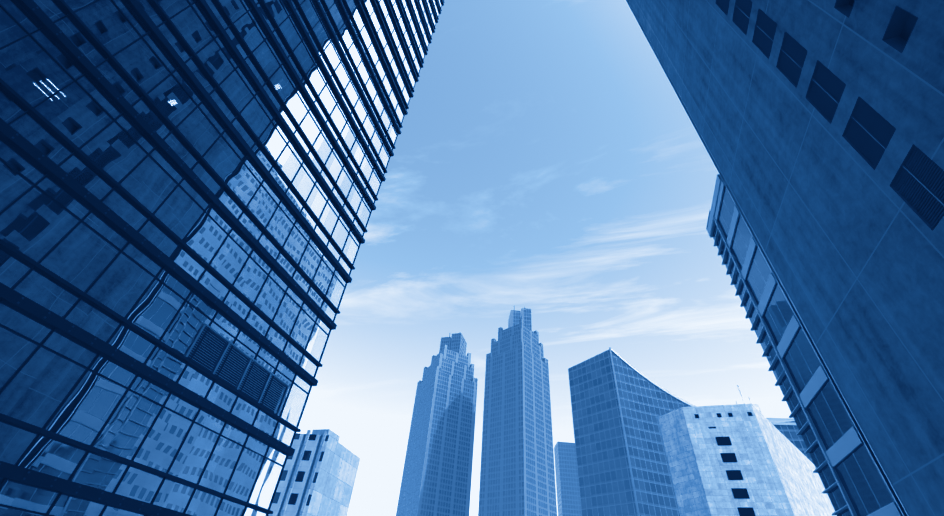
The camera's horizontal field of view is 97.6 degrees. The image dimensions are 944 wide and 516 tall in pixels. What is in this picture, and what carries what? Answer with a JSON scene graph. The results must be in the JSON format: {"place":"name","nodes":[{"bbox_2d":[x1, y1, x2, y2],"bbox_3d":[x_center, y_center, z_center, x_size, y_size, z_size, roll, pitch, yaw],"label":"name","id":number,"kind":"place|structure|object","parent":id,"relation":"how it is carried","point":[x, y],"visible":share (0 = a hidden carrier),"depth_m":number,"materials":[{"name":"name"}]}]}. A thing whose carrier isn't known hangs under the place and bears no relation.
{"place":"outdoors","nodes":[
{"label":"outdoors","id":0,"kind":"place"},
{"bbox_2d":[0,6,331,514],"bbox_3d":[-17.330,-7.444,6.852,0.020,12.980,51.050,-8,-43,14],"label":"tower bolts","id":1,"kind":"object","parent":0,"point":[158,256],"visible":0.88,"depth_m":16.46,"materials":[{"name":"blue metal"}]},
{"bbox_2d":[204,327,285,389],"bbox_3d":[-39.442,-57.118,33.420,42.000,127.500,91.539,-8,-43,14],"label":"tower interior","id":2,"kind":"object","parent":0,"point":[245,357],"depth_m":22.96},
{"bbox_2d":[268,429,359,515],"bbox_3d":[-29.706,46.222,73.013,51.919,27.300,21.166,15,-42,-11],"label":"building","id":3,"kind":"structure","parent":0,"point":[318,476],"depth_m":70.88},
{"bbox_2d":[396,333,477,515],"bbox_3d":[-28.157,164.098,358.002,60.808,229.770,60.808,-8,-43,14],"label":"twin tower","id":4,"kind":"structure","parent":0,"point":[437,474],"depth_m":346.68,"materials":[{"name":"blue glass"}]},
{"bbox_2d":[478,306,556,515],"bbox_3d":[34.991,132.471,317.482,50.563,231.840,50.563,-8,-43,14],"label":"twin tower","id":5,"kind":"structure","parent":0,"point":[517,475],"depth_m":304.74,"materials":[{"name":"blue glass"}]},
{"bbox_2d":[296,0,790,515],"label":"sky","id":6,"kind":"structure","parent":0,"point":[546,161],"materials":[{"name":"blue"}]},
{"bbox_2d":[554,442,581,515],"bbox_3d":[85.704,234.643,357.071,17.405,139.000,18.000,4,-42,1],"label":"slim tower","id":7,"kind":"structure","parent":0,"point":[568,494],"depth_m":375.95,"materials":[{"name":"blue glass"}]},
{"bbox_2d":[658,385,836,515],"bbox_3d":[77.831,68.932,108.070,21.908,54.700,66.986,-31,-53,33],"label":"white slab building","id":8,"kind":"structure","parent":0,"point":[736,459],"depth_m":97.65,"materials":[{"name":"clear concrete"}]},
{"bbox_2d":[713,185,894,515],"bbox_3d":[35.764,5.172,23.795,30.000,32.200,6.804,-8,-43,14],"label":"windows","id":9,"kind":"structure","parent":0,"point":[864,484],"depth_m":26.11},
{"bbox_2d":[706,174,902,515],"bbox_3d":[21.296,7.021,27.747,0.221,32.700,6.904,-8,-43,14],"label":"block bands","id":10,"kind":"object","parent":9,"relation":"attached to","point":[846,444],"visible":0.92,"depth_m":27.96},
{"label":"ground","id":11,"kind":"structure","parent":0,"visible":0},
{"bbox_2d":[0,0,443,515],"bbox_3d":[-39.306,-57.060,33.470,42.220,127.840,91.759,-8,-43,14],"label":"tower frame","id":12,"kind":"object","parent":11,"relation":"on","point":[55,171],"visible":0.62,"depth_m":20.22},
{"bbox_2d":[0,0,441,515],"bbox_3d":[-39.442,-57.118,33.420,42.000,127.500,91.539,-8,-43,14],"label":"glass windows","id":13,"kind":"structure","parent":12,"relation":"attached to","point":[37,225],"depth_m":18.31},
{"bbox_2d":[185,323,288,415],"bbox_3d":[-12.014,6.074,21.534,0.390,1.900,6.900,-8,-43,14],"label":"ventilation louvers","id":14,"kind":"object","parent":12,"relation":"attached to","point":[211,353],"visible":0.67,"depth_m":21.28,"materials":[{"name":"blue metal"}]},
{"bbox_2d":[568,350,813,515],"bbox_3d":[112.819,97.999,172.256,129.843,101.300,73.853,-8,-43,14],"label":"office building","id":15,"kind":"structure","parent":11,"relation":"on","point":[605,481],"depth_m":171.50,"materials":[{"name":"blue glass"}]},
{"bbox_2d":[609,347,796,515],"bbox_3d":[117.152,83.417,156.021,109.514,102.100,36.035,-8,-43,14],"label":"building trim","id":16,"kind":"structure","parent":15,"relation":"attached to","point":[692,405],"depth_m":180.83,"materials":[{"name":"white metal"}]},
{"bbox_2d":[628,0,943,515],"bbox_3d":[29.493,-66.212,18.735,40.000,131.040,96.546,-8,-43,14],"label":"concrete building","id":17,"kind":"structure","parent":11,"relation":"on","point":[819,124],"depth_m":19.37,"materials":[{"name":"blue concrete"}]},
{"bbox_2d":[626,0,909,515],"bbox_3d":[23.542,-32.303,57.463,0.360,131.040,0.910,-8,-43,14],"label":"building edge","id":18,"kind":"object","parent":17,"relation":"attached to","point":[896,497],"visible":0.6,"depth_m":25.32,"materials":[{"name":"concrete"}]}
]}

